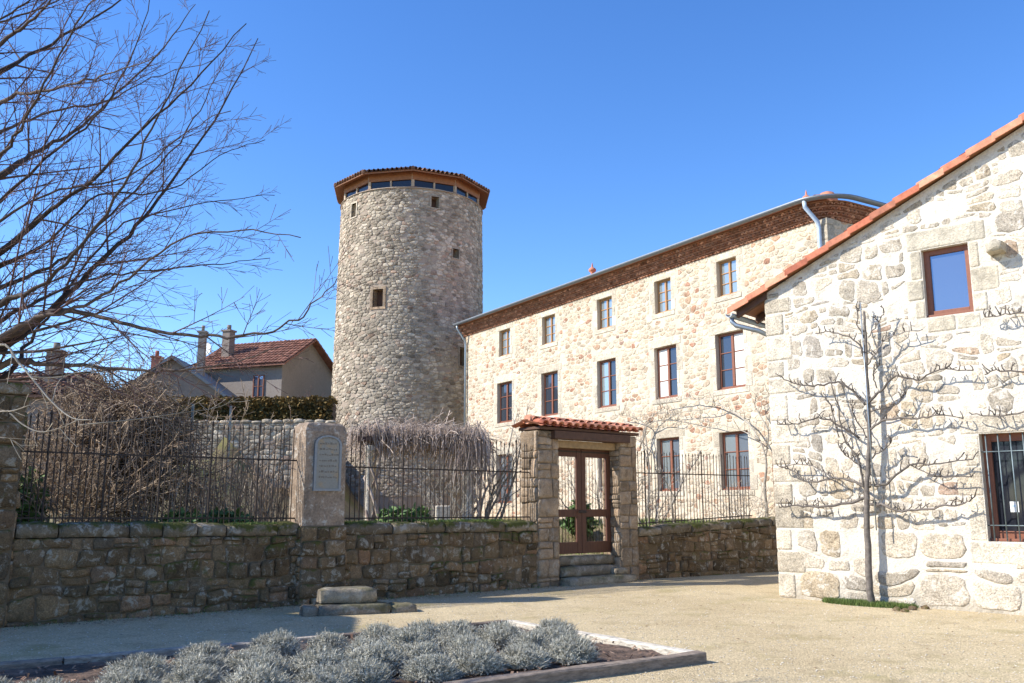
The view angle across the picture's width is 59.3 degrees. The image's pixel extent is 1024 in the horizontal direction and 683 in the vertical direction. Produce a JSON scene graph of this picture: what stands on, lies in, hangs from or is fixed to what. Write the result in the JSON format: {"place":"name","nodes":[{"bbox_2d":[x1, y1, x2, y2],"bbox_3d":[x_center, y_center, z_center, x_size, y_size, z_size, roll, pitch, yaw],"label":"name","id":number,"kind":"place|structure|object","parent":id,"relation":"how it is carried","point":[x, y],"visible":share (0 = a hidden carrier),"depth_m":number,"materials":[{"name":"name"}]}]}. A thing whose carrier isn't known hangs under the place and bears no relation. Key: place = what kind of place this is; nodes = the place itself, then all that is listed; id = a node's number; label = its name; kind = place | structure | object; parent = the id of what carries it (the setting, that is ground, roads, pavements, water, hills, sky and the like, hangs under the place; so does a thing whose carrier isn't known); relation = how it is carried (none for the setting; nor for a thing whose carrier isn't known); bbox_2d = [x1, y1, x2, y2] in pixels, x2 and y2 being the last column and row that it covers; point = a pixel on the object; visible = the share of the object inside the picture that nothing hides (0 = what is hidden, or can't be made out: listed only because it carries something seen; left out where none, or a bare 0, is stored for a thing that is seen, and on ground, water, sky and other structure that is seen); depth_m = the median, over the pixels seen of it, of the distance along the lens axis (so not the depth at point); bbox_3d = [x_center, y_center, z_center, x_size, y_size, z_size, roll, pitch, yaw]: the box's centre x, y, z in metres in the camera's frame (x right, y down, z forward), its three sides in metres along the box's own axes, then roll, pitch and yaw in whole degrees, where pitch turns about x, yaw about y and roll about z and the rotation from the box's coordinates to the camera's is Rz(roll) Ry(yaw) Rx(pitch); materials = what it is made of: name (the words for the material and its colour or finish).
{"place":"outdoors","nodes":[
{"label":"outdoors","id":0,"kind":"place"},
{"bbox_2d":[0,0,384,458],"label":"bare tree","id":1,"kind":"object","parent":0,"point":[15,334],"visible":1,"depth_m":6.36,"materials":[{"name":"brown plant"}]},
{"bbox_2d":[21,437,705,554],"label":"hillside","id":2,"kind":"structure","parent":0,"point":[597,534],"depth_m":29.65,"materials":[{"name":"plant"}]},
{"bbox_2d":[16,466,51,521],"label":"shrub","id":3,"kind":"object","parent":2,"relation":"on","point":[25,506],"visible":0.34,"depth_m":14.25,"materials":[{"name":"green plant"}]},
{"bbox_2d":[0,342,108,439],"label":"village house","id":4,"kind":"structure","parent":2,"relation":"on","point":[32,395],"depth_m":33.36,"materials":[{"name":"tile"}]},
{"bbox_2d":[116,459,201,521],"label":"dry canes","id":5,"kind":"object","parent":2,"relation":"on","point":[154,504],"visible":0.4,"depth_m":15.88,"materials":[{"name":"plant"}]},
{"bbox_2d":[83,452,256,521],"bbox_3d":[-6.779,2.982,17.776,3.531,1.819,2.219,0,-10,0],"label":"bare bush","id":6,"kind":"object","parent":2,"relation":"on","point":[217,476],"visible":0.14,"depth_m":17.77,"materials":[{"name":"plant"}]},
{"bbox_2d":[122,325,236,397],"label":"village house","id":7,"kind":"structure","parent":2,"relation":"on","point":[186,389],"depth_m":44.54,"materials":[{"name":"stone"}]},
{"bbox_2d":[158,507,208,522],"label":"shrub","id":8,"kind":"object","parent":2,"relation":"on","point":[182,513],"visible":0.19,"depth_m":15.48,"materials":[{"name":"green plant"}]},
{"bbox_2d":[167,463,228,516],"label":"dry canes","id":9,"kind":"object","parent":2,"relation":"on","point":[205,503],"visible":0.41,"depth_m":16.50,"materials":[{"name":"plant"}]},
{"bbox_2d":[66,419,337,487],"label":"retaining wall","id":10,"kind":"structure","parent":2,"relation":"on","point":[273,424],"depth_m":31.28,"materials":[{"name":"stone"}]},
{"bbox_2d":[178,449,266,514],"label":"dry canes","id":11,"kind":"object","parent":2,"relation":"on","point":[222,501],"visible":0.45,"depth_m":16.98,"materials":[{"name":"plant"}]},
{"bbox_2d":[198,506,256,523],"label":"shrub","id":12,"kind":"object","parent":2,"relation":"on","point":[216,513],"visible":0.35,"depth_m":16.13,"materials":[{"name":"green plant"}]},
{"bbox_2d":[208,450,271,521],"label":"dry canes","id":13,"kind":"object","parent":2,"relation":"on","point":[253,513],"visible":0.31,"depth_m":17.70,"materials":[{"name":"plant"}]},
{"bbox_2d":[154,394,338,420],"bbox_3d":[-9.821,2.708,33.133,6.724,1.579,1.391,0,-10,0],"label":"evergreen hedge","id":14,"kind":"object","parent":2,"relation":"on","point":[313,407],"visible":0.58,"depth_m":32.75,"materials":[{"name":"green plant"}]},
{"bbox_2d":[228,451,290,522],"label":"dry canes","id":15,"kind":"object","parent":2,"relation":"on","point":[269,501],"visible":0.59,"depth_m":17.13,"materials":[{"name":"plant"}]},
{"bbox_2d":[192,325,332,397],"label":"village house","id":16,"kind":"structure","parent":2,"relation":"on","point":[298,377],"depth_m":50.13,"materials":[{"name":"paint"}]},
{"bbox_2d":[252,375,264,397],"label":"window","id":17,"kind":"structure","parent":16,"relation":"in","point":[258,389],"depth_m":49.01,"materials":[{"name":"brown wood"}]},
{"bbox_2d":[248,460,290,521],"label":"dry canes","id":18,"kind":"object","parent":2,"relation":"on","point":[271,492],"visible":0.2,"depth_m":18.29,"materials":[{"name":"plant"}]},
{"bbox_2d":[50,510,710,555],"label":"grass","id":19,"kind":"structure","parent":2,"relation":"on","point":[670,519],"depth_m":23.54,"materials":[{"name":"plant"}]},
{"bbox_2d":[16,378,202,537],"bbox_3d":[-7.793,2.445,15.200,4.110,3.420,4.223,7,-12,-34],"label":"bare bush","id":20,"kind":"object","parent":19,"relation":"on","point":[56,481],"visible":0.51,"depth_m":14.61,"materials":[{"name":"plant"}]},
{"bbox_2d":[374,504,420,522],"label":"shrub","id":21,"kind":"object","parent":2,"relation":"on","point":[397,511],"visible":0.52,"depth_m":19.92,"materials":[{"name":"green plant"}]},
{"bbox_2d":[331,166,489,515],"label":"round tower","id":22,"kind":"structure","parent":2,"relation":"on","point":[418,230],"depth_m":45.67,"materials":[{"name":"stone"}]},
{"bbox_2d":[370,286,385,309],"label":"window","id":23,"kind":"structure","parent":22,"relation":"in","point":[377,295],"depth_m":45.52,"materials":[{"name":"stone"}]},
{"bbox_2d":[430,195,439,209],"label":"window","id":24,"kind":"structure","parent":22,"relation":"in","point":[434,200],"depth_m":46.70,"materials":[{"name":"stone"}]},
{"bbox_2d":[358,436,473,520],"bbox_3d":[-2.492,3.938,24.695,3.346,2.370,4.294,1,-10,-7],"label":"pergola","id":25,"kind":"object","parent":2,"relation":"on","point":[366,496],"visible":0.23,"depth_m":22.88,"materials":[{"name":"wood"}]},
{"bbox_2d":[339,406,507,520],"bbox_3d":[-2.497,3.440,24.689,4.774,3.279,5.073,0,-10,0],"label":"wisteria","id":26,"kind":"object","parent":25,"relation":"on","point":[428,430],"visible":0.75,"depth_m":23.03,"materials":[{"name":"plant"}]},
{"bbox_2d":[406,502,433,519],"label":"shrub","id":27,"kind":"object","parent":2,"relation":"on","point":[422,514],"visible":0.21,"depth_m":21.00,"materials":[{"name":"green plant"}]},
{"bbox_2d":[435,505,449,519],"bbox_3d":[-1.601,4.110,20.748,0.340,0.650,0.300,1,-10,-6],"label":"stone planter","id":28,"kind":"object","parent":2,"relation":"on","point":[438,509],"visible":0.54,"depth_m":20.64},
{"bbox_2d":[408,461,493,519],"bbox_3d":[-1.544,3.756,22.217,2.364,1.721,1.372,-5,-12,27],"label":"bare bush","id":29,"kind":"object","parent":2,"relation":"on","point":[436,498],"visible":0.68,"depth_m":22.07,"materials":[{"name":"plant"}]},
{"bbox_2d":[413,397,530,519],"bbox_3d":[-0.823,3.473,25.913,3.110,3.501,3.830,5,-11,-24],"label":"bare small tree","id":30,"kind":"object","parent":2,"relation":"on","point":[488,509],"visible":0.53,"depth_m":25.40,"materials":[{"name":"plant"}]},
{"bbox_2d":[561,500,598,538],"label":"shrub","id":31,"kind":"object","parent":2,"relation":"on","point":[590,522],"visible":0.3,"depth_m":21.36,"materials":[{"name":"green plant"}]},
{"bbox_2d":[558,457,650,522],"bbox_3d":[2.404,3.912,24.238,2.812,2.011,1.519,0,-10,0],"label":"bare bush","id":32,"kind":"object","parent":2,"relation":"on","point":[591,490],"visible":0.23,"depth_m":24.06,"materials":[{"name":"plant"}]},
{"bbox_2d":[637,466,686,524],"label":"bare bush","id":33,"kind":"object","parent":2,"relation":"on","point":[654,506],"visible":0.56,"depth_m":23.61,"materials":[{"name":"plant"}]},
{"bbox_2d":[453,191,886,520],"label":"stone house","id":34,"kind":"structure","parent":2,"relation":"on","point":[636,336],"depth_m":31.00,"materials":[{"name":"beige stone"}]},
{"bbox_2d":[494,374,514,427],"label":"window","id":35,"kind":"structure","parent":34,"relation":"in","point":[507,396],"depth_m":40.06,"materials":[{"name":"stone"}]},
{"bbox_2d":[496,322,512,360],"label":"window","id":36,"kind":"structure","parent":34,"relation":"in","point":[507,347],"depth_m":40.49,"materials":[{"name":"stone"}]},
{"bbox_2d":[494,447,514,506],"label":"window","id":37,"kind":"structure","parent":34,"relation":"in","point":[510,450],"depth_m":39.47,"materials":[{"name":"stone"}]},
{"bbox_2d":[538,307,558,349],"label":"window","id":38,"kind":"structure","parent":34,"relation":"in","point":[551,334],"depth_m":37.50,"materials":[{"name":"stone"}]},
{"bbox_2d":[537,363,561,417],"bbox_3d":[1.618,2.100,36.933,0.215,2.242,1.818,6,-12,-31],"label":"window","id":39,"kind":"structure","parent":34,"relation":"in","point":[552,383],"depth_m":37.03,"materials":[{"name":"stone"}]},
{"bbox_2d":[593,289,616,334],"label":"window","id":40,"kind":"structure","parent":34,"relation":"in","point":[608,322],"depth_m":34.28,"materials":[{"name":"stone"}]},
{"bbox_2d":[592,349,620,412],"bbox_3d":[3.612,1.514,33.715,0.220,2.242,1.720,6,-12,-31],"label":"window","id":41,"kind":"structure","parent":34,"relation":"in","point":[609,371],"depth_m":33.80,"materials":[{"name":"stone"}]},
{"bbox_2d":[614,398,680,517],"bbox_3d":[4.677,4.101,30.790,0.498,4.179,3.488,8,-13,-37],"label":"wall vine","id":42,"kind":"object","parent":34,"relation":"attached to","point":[642,440],"depth_m":30.87,"materials":[{"name":"plant"}]},
{"bbox_2d":[650,269,675,319],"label":"window","id":43,"kind":"structure","parent":34,"relation":"in","point":[666,305],"depth_m":31.47,"materials":[{"name":"stone"}]},
{"bbox_2d":[649,335,682,404],"bbox_3d":[5.346,1.004,30.917,0.226,2.242,1.725,6,-12,-31],"label":"window","id":44,"kind":"structure","parent":34,"relation":"in","point":[669,365],"depth_m":30.99,"materials":[{"name":"stone"}]},
{"bbox_2d":[651,428,685,495],"bbox_3d":[5.344,4.089,30.362,0.222,2.232,1.722,6,-12,-31],"label":"window","id":45,"kind":"structure","parent":34,"relation":"in","point":[667,445],"depth_m":30.46,"materials":[{"name":"stone"}]},
{"bbox_2d":[710,248,743,303],"bbox_3d":[6.947,-2.083,28.818,0.224,1.562,1.449,6,-12,-31],"label":"window","id":46,"kind":"structure","parent":34,"relation":"in","point":[730,285],"depth_m":28.85,"materials":[{"name":"stone"}]},
{"bbox_2d":[709,321,752,395],"bbox_3d":[6.935,0.539,28.364,0.219,2.242,1.809,6,-12,-31],"label":"window","id":47,"kind":"structure","parent":34,"relation":"in","point":[733,350],"depth_m":28.45,"materials":[{"name":"stone"}]},
{"bbox_2d":[713,420,757,495],"bbox_3d":[6.935,3.622,27.798,0.224,2.232,1.808,6,-12,-31],"label":"window","id":48,"kind":"structure","parent":34,"relation":"in","point":[735,444],"depth_m":27.87,"materials":[{"name":"stone"}]},
{"bbox_2d":[655,450,700,522],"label":"vine stem","id":49,"kind":"object","parent":2,"relation":"on","point":[672,508],"visible":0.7,"depth_m":21.90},
{"bbox_2d":[640,385,771,516],"bbox_3d":[6.218,3.517,28.288,0.558,4.373,6.713,6,-12,-28],"label":"wall vine","id":50,"kind":"object","parent":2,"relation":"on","point":[765,453],"depth_m":26.96,"materials":[{"name":"plant"}]},
{"bbox_2d":[695,478,773,520],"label":"bare bush","id":51,"kind":"object","parent":2,"relation":"on","point":[761,504],"visible":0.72,"depth_m":24.48,"materials":[{"name":"plant"}]},
{"bbox_2d":[0,564,1023,682],"bbox_3d":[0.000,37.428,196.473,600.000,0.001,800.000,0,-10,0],"label":"ground","id":52,"kind":"structure","parent":0,"point":[760,588],"depth_m":11.80,"materials":[{"name":"gravel"}]},
{"bbox_2d":[0,382,31,627],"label":"stone pillar","id":53,"kind":"structure","parent":52,"relation":"on","point":[11,462],"depth_m":12.24,"materials":[{"name":"stone"}]},
{"bbox_2d":[2,324,296,522],"bbox_3d":[-7.158,1.724,16.488,5.925,4.331,5.132,-5,-11,24],"label":"bare bush","id":54,"kind":"object","parent":52,"relation":"on","point":[123,411],"visible":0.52,"depth_m":16.13,"materials":[{"name":"plant"}]},
{"bbox_2d":[4,521,298,626],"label":"stone wall","id":55,"kind":"structure","parent":52,"relation":"on","point":[87,571],"depth_m":13.25,"materials":[{"name":"stone"}]},
{"bbox_2d":[15,409,296,523],"bbox_3d":[-5.283,1.986,13.911,4.240,1.678,0.075,8,-13,-39],"label":"iron fence","id":56,"kind":"object","parent":55,"relation":"on","point":[106,453],"visible":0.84,"depth_m":13.77,"materials":[{"name":"metal"}]},
{"bbox_2d":[289,422,346,605],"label":"stone pillar","id":57,"kind":"structure","parent":52,"relation":"on","point":[318,495],"depth_m":15.12,"materials":[{"name":"stone"}]},
{"bbox_2d":[0,620,706,682],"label":"flower bed","id":58,"kind":"object","parent":52,"relation":"on","point":[620,656],"visible":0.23,"depth_m":8.86,"materials":[{"name":"soil"}]},
{"bbox_2d":[19,676,79,682],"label":"lavender bush","id":59,"kind":"object","parent":58,"relation":"on","point":[49,680],"visible":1,"depth_m":7.01,"materials":[{"name":"grey plant"}]},
{"bbox_2d":[90,665,166,682],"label":"lavender bush","id":60,"kind":"object","parent":58,"relation":"on","point":[132,676],"visible":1,"depth_m":7.24,"materials":[{"name":"grey plant"}]},
{"bbox_2d":[98,651,177,682],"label":"lavender bush","id":61,"kind":"object","parent":58,"relation":"on","point":[151,664],"visible":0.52,"depth_m":7.82,"materials":[{"name":"grey plant"}]},
{"bbox_2d":[158,663,226,682],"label":"lavender bush","id":62,"kind":"object","parent":58,"relation":"on","point":[193,673],"visible":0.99,"depth_m":7.58,"materials":[{"name":"grey plant"}]},
{"bbox_2d":[169,650,233,678],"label":"lavender bush","id":63,"kind":"object","parent":58,"relation":"on","point":[198,659],"visible":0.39,"depth_m":8.16,"materials":[{"name":"grey plant"}]},
{"bbox_2d":[170,640,238,664],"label":"lavender bush","id":64,"kind":"object","parent":58,"relation":"on","point":[211,647],"visible":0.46,"depth_m":8.73,"materials":[{"name":"grey plant"}]},
{"bbox_2d":[222,645,287,673],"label":"lavender bush","id":65,"kind":"object","parent":58,"relation":"on","point":[239,658],"visible":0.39,"depth_m":8.38,"materials":[{"name":"grey plant"}]},
{"bbox_2d":[218,661,294,682],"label":"lavender bush","id":66,"kind":"object","parent":58,"relation":"on","point":[260,673],"visible":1,"depth_m":7.29,"materials":[{"name":"grey plant"}]},
{"bbox_2d":[228,652,297,682],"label":"lavender bush","id":67,"kind":"object","parent":58,"relation":"on","point":[283,664],"visible":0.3,"depth_m":7.91,"materials":[{"name":"grey plant"}]},
{"bbox_2d":[239,628,307,659],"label":"lavender bush","id":68,"kind":"object","parent":58,"relation":"on","point":[283,643],"visible":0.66,"depth_m":9.13,"materials":[{"name":"grey plant"}]},
{"bbox_2d":[287,644,353,680],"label":"lavender bush","id":69,"kind":"object","parent":58,"relation":"on","point":[324,656],"visible":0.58,"depth_m":8.09,"materials":[{"name":"grey plant"}]},
{"bbox_2d":[290,664,356,682],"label":"lavender bush","id":70,"kind":"object","parent":58,"relation":"on","point":[323,674],"visible":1,"depth_m":7.50,"materials":[{"name":"grey plant"}]},
{"bbox_2d":[303,629,351,653],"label":"lavender bush","id":71,"kind":"object","parent":58,"relation":"on","point":[330,639],"visible":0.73,"depth_m":9.44,"materials":[{"name":"grey plant"}]},
{"bbox_2d":[341,633,379,655],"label":"lavender bush","id":72,"kind":"object","parent":58,"relation":"on","point":[357,642],"visible":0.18,"depth_m":9.05,"materials":[{"name":"grey plant"}]},
{"bbox_2d":[335,654,397,682],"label":"lavender bush","id":73,"kind":"object","parent":58,"relation":"on","point":[366,670],"visible":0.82,"depth_m":7.78,"materials":[{"name":"grey plant"}]},
{"bbox_2d":[340,639,407,674],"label":"lavender bush","id":74,"kind":"object","parent":58,"relation":"on","point":[385,653],"visible":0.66,"depth_m":8.41,"materials":[{"name":"grey plant"}]},
{"bbox_2d":[351,621,400,642],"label":"lavender bush","id":75,"kind":"object","parent":58,"relation":"on","point":[375,631],"visible":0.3,"depth_m":9.74,"materials":[{"name":"grey plant"}]},
{"bbox_2d":[376,624,443,648],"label":"lavender bush","id":76,"kind":"object","parent":58,"relation":"on","point":[411,635],"visible":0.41,"depth_m":9.29,"materials":[{"name":"grey plant"}]},
{"bbox_2d":[394,639,450,669],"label":"lavender bush","id":77,"kind":"object","parent":58,"relation":"on","point":[412,650],"visible":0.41,"depth_m":8.72,"materials":[{"name":"grey plant"}]},
{"bbox_2d":[401,618,444,643],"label":"lavender bush","id":78,"kind":"object","parent":58,"relation":"on","point":[431,628],"visible":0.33,"depth_m":10.12,"materials":[{"name":"grey plant"}]},
{"bbox_2d":[399,652,468,682],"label":"lavender bush","id":79,"kind":"object","parent":58,"relation":"on","point":[431,667],"visible":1,"depth_m":8.04,"materials":[{"name":"grey plant"}]},
{"bbox_2d":[434,627,475,649],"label":"lavender bush","id":80,"kind":"object","parent":58,"relation":"on","point":[450,635],"visible":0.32,"depth_m":9.69,"materials":[{"name":"grey plant"}]},
{"bbox_2d":[432,619,480,636],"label":"lavender bush","id":81,"kind":"object","parent":58,"relation":"on","point":[461,625],"visible":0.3,"depth_m":10.24,"materials":[{"name":"grey plant"}]},
{"bbox_2d":[441,634,499,659],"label":"lavender bush","id":82,"kind":"object","parent":58,"relation":"on","point":[461,641],"visible":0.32,"depth_m":9.00,"materials":[{"name":"grey plant"}]},
{"bbox_2d":[445,642,510,675],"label":"lavender bush","id":83,"kind":"object","parent":58,"relation":"on","point":[476,659],"visible":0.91,"depth_m":8.39,"materials":[{"name":"grey plant"}]},
{"bbox_2d":[474,619,528,649],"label":"lavender bush","id":84,"kind":"object","parent":58,"relation":"on","point":[497,633],"visible":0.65,"depth_m":9.91,"materials":[{"name":"grey plant"}]},
{"bbox_2d":[504,628,554,651],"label":"lavender bush","id":85,"kind":"object","parent":58,"relation":"on","point":[537,637],"visible":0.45,"depth_m":9.40,"materials":[{"name":"grey plant"}]},
{"bbox_2d":[499,641,560,669],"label":"lavender bush","id":86,"kind":"object","parent":58,"relation":"on","point":[527,656],"visible":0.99,"depth_m":8.70,"materials":[{"name":"grey plant"}]},
{"bbox_2d":[525,623,584,641],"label":"lavender bush","id":87,"kind":"object","parent":58,"relation":"on","point":[554,630],"visible":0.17,"depth_m":9.66,"materials":[{"name":"grey plant"}]},
{"bbox_2d":[531,616,580,635],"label":"lavender bush","id":88,"kind":"object","parent":58,"relation":"on","point":[547,623],"visible":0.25,"depth_m":10.41,"materials":[{"name":"grey plant"}]},
{"bbox_2d":[542,632,600,665],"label":"lavender bush","id":89,"kind":"object","parent":58,"relation":"on","point":[568,649],"visible":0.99,"depth_m":8.98,"materials":[{"name":"grey plant"}]},
{"bbox_2d":[299,586,416,616],"bbox_3d":[-2.336,3.957,13.680,1.738,0.436,0.543,4,-11,-21],"label":"stone block step","id":90,"kind":"object","parent":52,"relation":"on","point":[348,600],"visible":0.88,"depth_m":13.50,"materials":[{"name":"stone"}]},
{"bbox_2d":[344,519,537,598],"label":"stone wall","id":91,"kind":"structure","parent":52,"relation":"on","point":[398,559],"depth_m":16.55,"materials":[{"name":"stone"}]},
{"bbox_2d":[63,518,503,525],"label":"moss","id":92,"kind":"object","parent":91,"relation":"on","point":[372,521],"visible":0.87,"depth_m":15.75,"materials":[{"name":"green plant"}]},
{"bbox_2d":[344,430,529,522],"bbox_3d":[-1.332,2.587,17.096,4.380,1.680,0.063,8,-13,-38],"label":"iron fence","id":93,"kind":"object","parent":91,"relation":"on","point":[434,469],"visible":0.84,"depth_m":17.00,"materials":[{"name":"metal"}]},
{"bbox_2d":[512,415,642,586],"bbox_3d":[1.487,3.434,19.267,3.184,3.551,0.935,8,-13,-39],"label":"gateway","id":94,"kind":"object","parent":52,"relation":"on","point":[544,438],"visible":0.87,"depth_m":19.25,"materials":[{"name":"stone"}]},
{"bbox_2d":[559,554,636,585],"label":"stone steps","id":95,"kind":"structure","parent":52,"relation":"on","point":[599,569],"depth_m":18.82,"materials":[{"name":"stone"}]},
{"bbox_2d":[637,516,777,579],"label":"stone wall","id":96,"kind":"structure","parent":52,"relation":"on","point":[720,547],"depth_m":21.01,"materials":[{"name":"stone"}]},
{"bbox_2d":[636,449,751,526],"bbox_3d":[4.320,3.484,21.364,3.910,1.802,0.070,7,-12,-33],"label":"iron fence","id":97,"kind":"object","parent":96,"relation":"on","point":[689,474],"visible":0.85,"depth_m":21.32,"materials":[{"name":"metal"}]},
{"bbox_2d":[821,596,919,607],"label":"grass","id":98,"kind":"structure","parent":52,"relation":"on","point":[864,603],"depth_m":14.56,"materials":[{"name":"plant"}]},
{"bbox_2d":[725,112,1023,614],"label":"gable house","id":99,"kind":"structure","parent":52,"relation":"on","point":[937,256],"depth_m":14.83,"materials":[{"name":"stone"}]},
{"bbox_2d":[906,219,999,332],"bbox_3d":[7.197,-1.037,14.695,1.408,1.738,0.188,-9,-14,42],"label":"window","id":100,"kind":"structure","parent":99,"relation":"in","point":[947,270],"depth_m":14.73,"materials":[{"name":"stone"}]},
{"bbox_2d":[956,413,1023,563],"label":"window","id":101,"kind":"structure","parent":99,"relation":"in","point":[1003,453],"depth_m":13.87,"materials":[{"name":"stone"}]},
{"bbox_2d":[775,301,978,601],"bbox_3d":[5.944,1.799,14.956,3.403,5.098,0.266,-10,-14,42],"label":"espalier tree","id":102,"kind":"object","parent":52,"relation":"on","point":[866,484],"visible":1,"depth_m":14.95,"materials":[{"name":"grey plant"}]},
{"bbox_2d":[969,305,1023,416],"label":"espalier tree","id":103,"kind":"object","parent":52,"relation":"on","point":[1003,370],"visible":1,"depth_m":13.81,"materials":[{"name":"grey plant"}]},
{"bbox_2d":[0,0,1023,388],"label":"sky","id":104,"kind":"structure","parent":0,"point":[605,134],"materials":[{"name":"blue"}]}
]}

